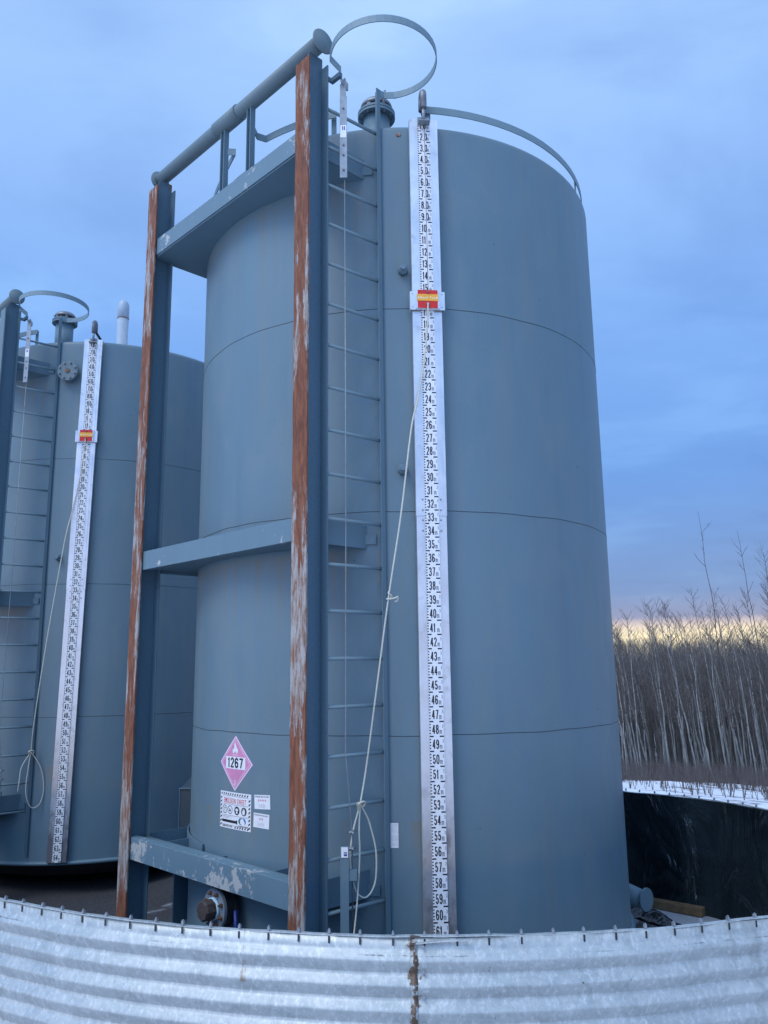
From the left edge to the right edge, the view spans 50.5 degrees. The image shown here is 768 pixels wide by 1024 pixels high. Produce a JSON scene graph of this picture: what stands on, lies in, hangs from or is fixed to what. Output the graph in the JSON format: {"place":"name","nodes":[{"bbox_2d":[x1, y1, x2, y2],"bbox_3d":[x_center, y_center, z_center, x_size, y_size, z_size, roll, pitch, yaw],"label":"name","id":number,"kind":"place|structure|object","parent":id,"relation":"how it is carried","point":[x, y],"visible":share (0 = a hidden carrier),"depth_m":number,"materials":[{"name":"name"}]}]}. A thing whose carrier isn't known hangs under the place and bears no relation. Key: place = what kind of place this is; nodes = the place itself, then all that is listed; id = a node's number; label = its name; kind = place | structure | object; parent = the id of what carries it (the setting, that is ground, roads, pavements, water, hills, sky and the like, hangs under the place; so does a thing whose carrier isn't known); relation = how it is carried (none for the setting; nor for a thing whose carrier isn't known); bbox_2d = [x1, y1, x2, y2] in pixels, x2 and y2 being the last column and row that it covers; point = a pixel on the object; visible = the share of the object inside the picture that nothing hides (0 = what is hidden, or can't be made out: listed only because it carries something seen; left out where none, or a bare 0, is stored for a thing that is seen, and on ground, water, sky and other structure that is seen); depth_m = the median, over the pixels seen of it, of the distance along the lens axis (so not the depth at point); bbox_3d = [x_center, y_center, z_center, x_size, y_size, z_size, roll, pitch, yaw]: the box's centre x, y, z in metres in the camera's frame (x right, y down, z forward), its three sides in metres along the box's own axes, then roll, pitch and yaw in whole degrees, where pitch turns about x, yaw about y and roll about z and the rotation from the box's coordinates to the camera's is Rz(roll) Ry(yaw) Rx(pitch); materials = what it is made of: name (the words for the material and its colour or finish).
{"place":"outdoors","nodes":[
{"label":"outdoors","id":0,"kind":"place"},
{"bbox_2d":[0,0,767,660],"label":"sky","id":1,"kind":"structure","parent":0,"point":[657,110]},
{"bbox_2d":[631,907,681,925],"bbox_3d":[2.405,3.623,7.343,0.260,0.089,0.655,6,-13,-29],"label":"plastic sheet","id":2,"kind":"object","parent":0,"point":[657,917],"visible":0.67,"depth_m":7.27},
{"bbox_2d":[622,670,767,808],"bbox_3d":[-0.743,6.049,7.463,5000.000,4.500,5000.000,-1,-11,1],"label":"snowy ground","id":3,"kind":"structure","parent":0,"point":[760,802],"depth_m":16.07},
{"bbox_2d":[0,866,719,927],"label":"gravel pad","id":4,"kind":"object","parent":3,"relation":"on","point":[95,893],"visible":0.08,"depth_m":9.02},
{"bbox_2d":[0,289,203,875],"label":"storage tank","id":5,"kind":"object","parent":4,"relation":"on","point":[63,396],"visible":0.86,"depth_m":9.70,"materials":[{"name":"metal"}]},
{"bbox_2d":[17,439,85,807],"bbox_3d":[-3.824,1.207,9.429,0.493,4.248,0.196,-1,-11,1],"label":"rope","id":6,"kind":"object","parent":5,"relation":"hanging from","point":[30,753],"visible":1,"depth_m":9.21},
{"bbox_2d":[116,300,128,344],"bbox_3d":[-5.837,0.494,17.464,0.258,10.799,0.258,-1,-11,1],"label":"vent pipe","id":7,"kind":"object","parent":5,"relation":"on","point":[122,322],"visible":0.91,"depth_m":18.28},
{"bbox_2d":[178,777,190,827],"bbox_3d":[-1.922,3.426,8.702,0.442,1.120,0.512,-1,-11,1],"label":"steel box","id":8,"kind":"object","parent":4,"relation":"on","point":[184,804],"visible":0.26,"depth_m":8.53,"materials":[{"name":"paint"}]},
{"bbox_2d":[0,789,767,1023],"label":"corrugated wall","id":9,"kind":"structure","parent":4,"relation":"on","point":[61,965],"depth_m":3.89,"materials":[{"name":"metal"}]},
{"bbox_2d":[12,792,767,937],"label":"pond liner","id":10,"kind":"object","parent":9,"relation":"in","point":[711,857],"visible":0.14,"depth_m":7.59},
{"bbox_2d":[116,14,652,937],"bbox_3d":[0.082,0.177,7.469,3.946,7.025,3.723,10,-15,-43],"label":"storage tank","id":11,"kind":"object","parent":4,"relation":"on","point":[320,260],"visible":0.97,"depth_m":5.92,"materials":[{"name":"metal"}]},
{"bbox_2d":[349,302,428,933],"bbox_3d":[-0.009,0.858,5.374,0.716,4.861,0.208,5,-12,-27],"label":"rope","id":12,"kind":"object","parent":11,"relation":"hanging from","point":[359,806],"visible":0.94,"depth_m":5.33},
{"bbox_2d":[652,897,705,916],"bbox_3d":[2.614,3.705,7.689,0.809,0.073,0.100,-10,-14,40],"label":"timber","id":13,"kind":"object","parent":4,"relation":"on","point":[680,907],"visible":0.56,"depth_m":7.54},
{"bbox_2d":[613,634,629,767],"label":"aspen tree","id":14,"kind":"object","parent":3,"relation":"on","point":[622,720],"visible":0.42,"depth_m":26.46,"materials":[{"name":"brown plant"}]},
{"bbox_2d":[614,644,628,773],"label":"aspen tree","id":15,"kind":"object","parent":3,"relation":"on","point":[623,718],"visible":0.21,"depth_m":28.18,"materials":[{"name":"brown plant"}]},
{"bbox_2d":[615,662,631,764],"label":"aspen tree","id":16,"kind":"object","parent":3,"relation":"on","point":[621,713],"visible":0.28,"depth_m":27.09,"materials":[{"name":"brown plant"}]},
{"bbox_2d":[614,629,633,745],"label":"aspen tree","id":17,"kind":"object","parent":3,"relation":"on","point":[621,687],"visible":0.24,"depth_m":31.19,"materials":[{"name":"brown plant"}]},
{"bbox_2d":[613,625,636,739],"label":"aspen tree","id":18,"kind":"object","parent":3,"relation":"on","point":[622,686],"visible":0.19,"depth_m":39.13,"materials":[{"name":"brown plant"}]},
{"bbox_2d":[616,635,635,757],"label":"aspen tree","id":19,"kind":"object","parent":3,"relation":"on","point":[623,672],"visible":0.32,"depth_m":33.10,"materials":[{"name":"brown plant"}]},
{"bbox_2d":[612,621,640,769],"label":"aspen tree","id":20,"kind":"object","parent":3,"relation":"on","point":[632,745],"visible":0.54,"depth_m":27.61,"materials":[{"name":"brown plant"}]},
{"bbox_2d":[614,643,639,771],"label":"aspen tree","id":21,"kind":"object","parent":3,"relation":"on","point":[626,708],"visible":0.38,"depth_m":30.30,"materials":[{"name":"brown plant"}]},
{"bbox_2d":[613,634,641,774],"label":"aspen tree","id":22,"kind":"object","parent":3,"relation":"on","point":[624,677],"visible":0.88,"depth_m":26.92,"materials":[{"name":"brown plant"}]},
{"bbox_2d":[613,633,641,760],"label":"aspen tree","id":23,"kind":"object","parent":3,"relation":"on","point":[629,690],"visible":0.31,"depth_m":35.04,"materials":[{"name":"brown plant"}]},
{"bbox_2d":[612,624,646,762],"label":"aspen tree","id":24,"kind":"object","parent":3,"relation":"on","point":[625,698],"visible":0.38,"depth_m":32.04,"materials":[{"name":"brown plant"}]},
{"bbox_2d":[614,619,646,742],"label":"aspen tree","id":25,"kind":"object","parent":3,"relation":"on","point":[627,660],"visible":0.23,"depth_m":40.80,"materials":[{"name":"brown plant"}]},
{"bbox_2d":[612,619,651,768],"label":"aspen tree","id":26,"kind":"object","parent":3,"relation":"on","point":[633,703],"visible":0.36,"depth_m":30.80,"materials":[{"name":"brown plant"}]},
{"bbox_2d":[620,646,646,758],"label":"aspen tree","id":27,"kind":"object","parent":3,"relation":"on","point":[633,716],"visible":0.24,"depth_m":35.88,"materials":[{"name":"brown plant"}]},
{"bbox_2d":[618,612,653,775],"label":"aspen tree","id":28,"kind":"object","parent":3,"relation":"on","point":[627,624],"visible":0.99,"depth_m":26.39,"materials":[{"name":"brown plant"}]},
{"bbox_2d":[623,623,653,765],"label":"aspen tree","id":29,"kind":"object","parent":3,"relation":"on","point":[641,690],"visible":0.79,"depth_m":31.78,"materials":[{"name":"brown plant"}]},
{"bbox_2d":[624,639,654,769],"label":"aspen tree","id":30,"kind":"object","parent":3,"relation":"on","point":[643,725],"visible":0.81,"depth_m":28.56,"materials":[{"name":"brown plant"}]},
{"bbox_2d":[629,657,651,750],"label":"aspen tree","id":31,"kind":"object","parent":3,"relation":"on","point":[642,701],"visible":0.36,"depth_m":34.88,"materials":[{"name":"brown plant"}]},
{"bbox_2d":[630,657,658,762],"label":"aspen tree","id":32,"kind":"object","parent":3,"relation":"on","point":[644,708],"visible":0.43,"depth_m":32.93,"materials":[{"name":"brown plant"}]},
{"bbox_2d":[628,633,662,764],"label":"aspen tree","id":33,"kind":"object","parent":3,"relation":"on","point":[644,695],"visible":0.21,"depth_m":35.51,"materials":[{"name":"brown plant"}]},
{"bbox_2d":[634,646,660,761],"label":"aspen tree","id":34,"kind":"object","parent":3,"relation":"on","point":[649,712],"visible":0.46,"depth_m":34.89,"materials":[{"name":"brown plant"}]},
{"bbox_2d":[640,640,662,762],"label":"aspen tree","id":35,"kind":"object","parent":3,"relation":"on","point":[647,643],"visible":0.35,"depth_m":33.82,"materials":[{"name":"brown plant"}]},
{"bbox_2d":[644,603,668,762],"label":"aspen tree","id":36,"kind":"object","parent":3,"relation":"on","point":[657,674],"visible":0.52,"depth_m":30.39,"materials":[{"name":"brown plant"}]},
{"bbox_2d":[645,623,668,751],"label":"aspen tree","id":37,"kind":"object","parent":3,"relation":"on","point":[656,673],"visible":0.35,"depth_m":31.16,"materials":[{"name":"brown plant"}]},
{"bbox_2d":[641,637,673,758],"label":"aspen tree","id":38,"kind":"object","parent":3,"relation":"on","point":[657,709],"visible":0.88,"depth_m":27.38,"materials":[{"name":"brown plant"}]},
{"bbox_2d":[635,596,680,767],"bbox_3d":[9.170,5.838,26.939,1.405,6.117,1.354,-3,-11,10],"label":"aspen tree","id":39,"kind":"object","parent":3,"relation":"on","point":[659,685],"visible":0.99,"depth_m":27.10,"materials":[{"name":"brown plant"}]},
{"bbox_2d":[642,621,674,765],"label":"aspen tree","id":40,"kind":"object","parent":3,"relation":"on","point":[654,666],"visible":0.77,"depth_m":29.41,"materials":[{"name":"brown plant"}]},
{"bbox_2d":[645,603,676,767],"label":"aspen tree","id":41,"kind":"object","parent":3,"relation":"on","point":[662,680],"visible":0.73,"depth_m":29.96,"materials":[{"name":"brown plant"}]},
{"bbox_2d":[648,629,674,763],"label":"aspen tree","id":42,"kind":"object","parent":3,"relation":"on","point":[664,685],"visible":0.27,"depth_m":31.50,"materials":[{"name":"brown plant"}]},
{"bbox_2d":[655,616,677,765],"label":"aspen tree","id":43,"kind":"object","parent":3,"relation":"on","point":[662,626],"visible":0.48,"depth_m":30.45,"materials":[{"name":"brown plant"}]},
{"bbox_2d":[650,642,683,738],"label":"aspen tree","id":44,"kind":"object","parent":3,"relation":"on","point":[666,679],"visible":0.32,"depth_m":31.90,"materials":[{"name":"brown plant"}]},
{"bbox_2d":[654,600,687,772],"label":"aspen tree","id":45,"kind":"object","parent":3,"relation":"on","point":[672,653],"visible":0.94,"depth_m":26.84,"materials":[{"name":"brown plant"}]},
{"bbox_2d":[657,599,690,747],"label":"aspen tree","id":46,"kind":"object","parent":3,"relation":"on","point":[681,713],"visible":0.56,"depth_m":28.69,"materials":[{"name":"brown plant"}]},
{"bbox_2d":[667,660,680,761],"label":"aspen tree","id":47,"kind":"object","parent":3,"relation":"on","point":[676,732],"visible":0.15,"depth_m":34.44,"materials":[{"name":"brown plant"}]},
{"bbox_2d":[656,634,693,765],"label":"aspen tree","id":48,"kind":"object","parent":3,"relation":"on","point":[678,723],"visible":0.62,"depth_m":27.27,"materials":[{"name":"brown plant"}]},
{"bbox_2d":[650,599,700,771],"bbox_3d":[9.552,5.715,26.482,1.350,6.085,0.856,-7,-13,30],"label":"aspen tree","id":49,"kind":"object","parent":3,"relation":"on","point":[674,675],"visible":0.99,"depth_m":26.45,"materials":[{"name":"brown plant"}]},
{"bbox_2d":[658,634,696,765],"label":"aspen tree","id":50,"kind":"object","parent":3,"relation":"on","point":[674,689],"visible":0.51,"depth_m":29.84,"materials":[{"name":"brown plant"}]},
{"bbox_2d":[668,619,700,762],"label":"aspen tree","id":51,"kind":"object","parent":3,"relation":"on","point":[684,667],"visible":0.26,"depth_m":36.10,"materials":[{"name":"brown plant"}]},
{"bbox_2d":[666,615,703,761],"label":"aspen tree","id":52,"kind":"object","parent":3,"relation":"on","point":[685,686],"visible":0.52,"depth_m":32.72,"materials":[{"name":"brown plant"}]},
{"bbox_2d":[675,660,696,761],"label":"aspen tree","id":53,"kind":"object","parent":3,"relation":"on","point":[687,714],"visible":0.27,"depth_m":34.12,"materials":[{"name":"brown plant"}]},
{"bbox_2d":[676,644,699,764],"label":"aspen tree","id":54,"kind":"object","parent":3,"relation":"on","point":[689,706],"visible":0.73,"depth_m":28.74,"materials":[{"name":"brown plant"}]},
{"bbox_2d":[671,612,706,773],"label":"aspen tree","id":55,"kind":"object","parent":3,"relation":"on","point":[693,689],"visible":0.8,"depth_m":27.63,"materials":[{"name":"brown plant"}]},
{"bbox_2d":[614,618,767,776],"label":"aspen wood","id":56,"kind":"object","parent":3,"relation":"on","point":[652,741],"visible":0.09,"depth_m":34.17,"materials":[{"name":"brown plant"}]},
{"bbox_2d":[678,624,703,730],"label":"aspen tree","id":57,"kind":"object","parent":3,"relation":"on","point":[689,653],"visible":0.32,"depth_m":35.52,"materials":[{"name":"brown plant"}]},
{"bbox_2d":[672,656,712,764],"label":"aspen tree","id":58,"kind":"object","parent":3,"relation":"on","point":[693,711],"visible":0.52,"depth_m":29.10,"materials":[{"name":"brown plant"}]},
{"bbox_2d":[674,611,712,777],"bbox_3d":[10.003,5.891,26.092,1.128,5.499,1.070,1,-11,-11],"label":"aspen tree","id":59,"kind":"object","parent":3,"relation":"on","point":[698,706],"visible":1,"depth_m":26.08,"materials":[{"name":"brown plant"}]},
{"bbox_2d":[621,744,767,799],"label":"undergrowth","id":60,"kind":"object","parent":3,"relation":"on","point":[665,773],"visible":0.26,"depth_m":19.73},
{"bbox_2d":[683,611,712,772],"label":"aspen tree","id":61,"kind":"object","parent":3,"relation":"on","point":[701,714],"visible":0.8,"depth_m":28.11,"materials":[{"name":"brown plant"}]},
{"bbox_2d":[689,635,712,764],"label":"aspen tree","id":62,"kind":"object","parent":3,"relation":"on","point":[700,693],"visible":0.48,"depth_m":31.32,"materials":[{"name":"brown plant"}]},
{"bbox_2d":[688,638,714,766],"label":"aspen tree","id":63,"kind":"object","parent":3,"relation":"on","point":[702,696],"visible":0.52,"depth_m":31.83,"materials":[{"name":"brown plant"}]},
{"bbox_2d":[682,587,724,762],"bbox_3d":[10.724,5.748,27.204,1.037,6.562,0.822,-3,-11,12],"label":"aspen tree","id":64,"kind":"object","parent":3,"relation":"on","point":[705,660],"visible":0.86,"depth_m":27.34,"materials":[{"name":"grey plant"}]},
{"bbox_2d":[691,648,715,763],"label":"aspen tree","id":65,"kind":"object","parent":3,"relation":"on","point":[702,701],"visible":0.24,"depth_m":33.87,"materials":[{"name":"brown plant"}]},
{"bbox_2d":[693,634,718,713],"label":"aspen tree","id":66,"kind":"object","parent":3,"relation":"on","point":[703,664],"visible":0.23,"depth_m":35.62,"materials":[{"name":"brown plant"}]},
{"bbox_2d":[698,640,721,763],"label":"aspen tree","id":67,"kind":"object","parent":3,"relation":"on","point":[709,696],"visible":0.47,"depth_m":32.76,"materials":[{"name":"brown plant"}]},
{"bbox_2d":[693,514,734,782],"bbox_3d":[10.277,4.171,25.367,0.984,8.401,1.059,-1,-11,1],"label":"bare tree","id":68,"kind":"object","parent":3,"relation":"on","point":[719,660],"visible":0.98,"depth_m":24.95,"materials":[{"name":"brown plant"}]},
{"bbox_2d":[697,609,731,776],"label":"aspen tree","id":69,"kind":"object","parent":3,"relation":"on","point":[717,688],"visible":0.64,"depth_m":30.32,"materials":[{"name":"grey plant"}]},
{"bbox_2d":[699,624,729,767],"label":"aspen tree","id":70,"kind":"object","parent":3,"relation":"on","point":[722,721],"visible":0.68,"depth_m":26.61,"materials":[{"name":"grey plant"}]},
{"bbox_2d":[706,601,729,760],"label":"aspen tree","id":71,"kind":"object","parent":3,"relation":"on","point":[720,676],"visible":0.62,"depth_m":31.62,"materials":[{"name":"grey plant"}]},
{"bbox_2d":[703,621,732,751],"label":"aspen tree","id":72,"kind":"object","parent":3,"relation":"on","point":[718,675],"visible":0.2,"depth_m":35.85,"materials":[{"name":"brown plant"}]},
{"bbox_2d":[700,621,737,774],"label":"aspen tree","id":73,"kind":"object","parent":3,"relation":"on","point":[717,711],"visible":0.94,"depth_m":25.97,"materials":[{"name":"grey plant"}]},
{"bbox_2d":[707,635,734,761],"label":"aspen tree","id":74,"kind":"object","parent":3,"relation":"on","point":[721,701],"visible":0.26,"depth_m":32.27,"materials":[{"name":"grey plant"}]},
{"bbox_2d":[706,648,736,772],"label":"aspen tree","id":75,"kind":"object","parent":3,"relation":"on","point":[725,719],"visible":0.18,"depth_m":32.83,"materials":[{"name":"grey plant"}]},
{"bbox_2d":[704,633,747,771],"bbox_3d":[11.069,6.349,26.328,1.684,4.983,1.068,0,-11,-4],"label":"aspen tree","id":76,"kind":"object","parent":3,"relation":"on","point":[735,723],"visible":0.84,"depth_m":26.30,"materials":[{"name":"grey plant"}]},
{"bbox_2d":[712,606,741,763],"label":"aspen tree","id":77,"kind":"object","parent":3,"relation":"on","point":[720,643],"visible":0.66,"depth_m":30.77,"materials":[{"name":"grey plant"}]},
{"bbox_2d":[710,588,744,767],"bbox_3d":[11.534,5.748,27.197,1.347,6.678,0.855,3,-11,-18],"label":"aspen tree","id":78,"kind":"object","parent":3,"relation":"on","point":[728,674],"visible":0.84,"depth_m":27.22,"materials":[{"name":"grey plant"}]},
{"bbox_2d":[714,651,740,763],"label":"aspen tree","id":79,"kind":"object","parent":3,"relation":"on","point":[728,704],"visible":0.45,"depth_m":30.89,"materials":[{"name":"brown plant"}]},
{"bbox_2d":[726,646,743,755],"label":"aspen tree","id":80,"kind":"object","parent":3,"relation":"on","point":[737,706],"visible":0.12,"depth_m":36.59,"materials":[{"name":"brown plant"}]},
{"bbox_2d":[722,610,750,766],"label":"aspen tree","id":81,"kind":"object","parent":3,"relation":"on","point":[738,693],"visible":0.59,"depth_m":30.12,"materials":[{"name":"grey plant"}]},
{"bbox_2d":[723,618,749,758],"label":"aspen tree","id":82,"kind":"object","parent":3,"relation":"on","point":[731,677],"visible":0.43,"depth_m":33.03,"materials":[{"name":"brown plant"}]},
{"bbox_2d":[717,595,757,784],"bbox_3d":[11.218,5.549,25.525,1.092,6.042,0.832,-5,-12,22],"label":"aspen tree","id":83,"kind":"object","parent":3,"relation":"on","point":[741,680],"visible":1,"depth_m":25.61,"materials":[{"name":"grey plant"}]},
{"bbox_2d":[724,625,754,768],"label":"aspen tree","id":84,"kind":"object","parent":3,"relation":"on","point":[741,700],"visible":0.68,"depth_m":28.30,"materials":[{"name":"grey plant"}]},
{"bbox_2d":[731,631,759,766],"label":"aspen tree","id":85,"kind":"object","parent":3,"relation":"on","point":[738,658],"visible":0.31,"depth_m":35.13,"materials":[{"name":"brown plant"}]},
{"bbox_2d":[729,618,764,773],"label":"aspen tree","id":86,"kind":"object","parent":3,"relation":"on","point":[750,693],"visible":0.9,"depth_m":26.18,"materials":[{"name":"grey plant"}]},
{"bbox_2d":[727,602,767,764],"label":"aspen tree","id":87,"kind":"object","parent":3,"relation":"on","point":[749,677],"visible":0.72,"depth_m":29.45,"materials":[{"name":"grey plant"}]},
{"bbox_2d":[731,607,767,772],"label":"aspen tree","id":88,"kind":"object","parent":3,"relation":"on","point":[743,656],"visible":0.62,"depth_m":30.25,"materials":[{"name":"grey plant"}]},
{"bbox_2d":[731,531,767,722],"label":"bare tree","id":89,"kind":"object","parent":3,"relation":"on","point":[756,636],"visible":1,"depth_m":24.03,"materials":[{"name":"brown plant"}]},
{"bbox_2d":[733,642,765,773],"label":"aspen tree","id":90,"kind":"object","parent":3,"relation":"on","point":[752,700],"visible":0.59,"depth_m":30.84,"materials":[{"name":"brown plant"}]},
{"bbox_2d":[737,586,767,736],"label":"aspen tree","id":91,"kind":"object","parent":3,"relation":"on","point":[752,632],"visible":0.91,"depth_m":27.63,"materials":[{"name":"brown plant"}]},
{"bbox_2d":[739,633,767,762],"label":"aspen tree","id":92,"kind":"object","parent":3,"relation":"on","point":[758,700],"visible":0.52,"depth_m":31.22,"materials":[{"name":"grey plant"}]},
{"bbox_2d":[740,650,766,767],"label":"aspen tree","id":93,"kind":"object","parent":3,"relation":"on","point":[755,697],"visible":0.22,"depth_m":32.94,"materials":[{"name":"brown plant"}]},
{"bbox_2d":[741,631,767,723],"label":"aspen tree","id":94,"kind":"object","parent":3,"relation":"on","point":[754,671],"visible":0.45,"depth_m":32.05,"materials":[{"name":"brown plant"}]},
{"bbox_2d":[744,649,767,738],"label":"aspen tree","id":95,"kind":"object","parent":3,"relation":"on","point":[759,691],"visible":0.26,"depth_m":32.64,"materials":[{"name":"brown plant"}]},
{"bbox_2d":[748,641,767,715],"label":"aspen tree","id":96,"kind":"object","parent":3,"relation":"on","point":[758,667],"visible":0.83,"depth_m":27.29,"materials":[{"name":"brown plant"}]},
{"bbox_2d":[751,546,767,673],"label":"bare tree","id":97,"kind":"object","parent":3,"relation":"on","point":[765,584],"visible":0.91,"depth_m":32.45,"materials":[{"name":"brown plant"}]},
{"bbox_2d":[752,582,767,649],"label":"aspen tree","id":98,"kind":"object","parent":3,"relation":"on","point":[763,608],"visible":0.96,"depth_m":26.70,"materials":[{"name":"brown plant"}]},
{"bbox_2d":[753,620,767,678],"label":"aspen tree","id":99,"kind":"object","parent":3,"relation":"on","point":[762,641],"visible":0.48,"depth_m":36.98,"materials":[{"name":"brown plant"}]},
{"bbox_2d":[757,621,767,707],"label":"aspen tree","id":100,"kind":"object","parent":3,"relation":"on","point":[765,642],"visible":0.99,"depth_m":25.49,"materials":[{"name":"brown plant"}]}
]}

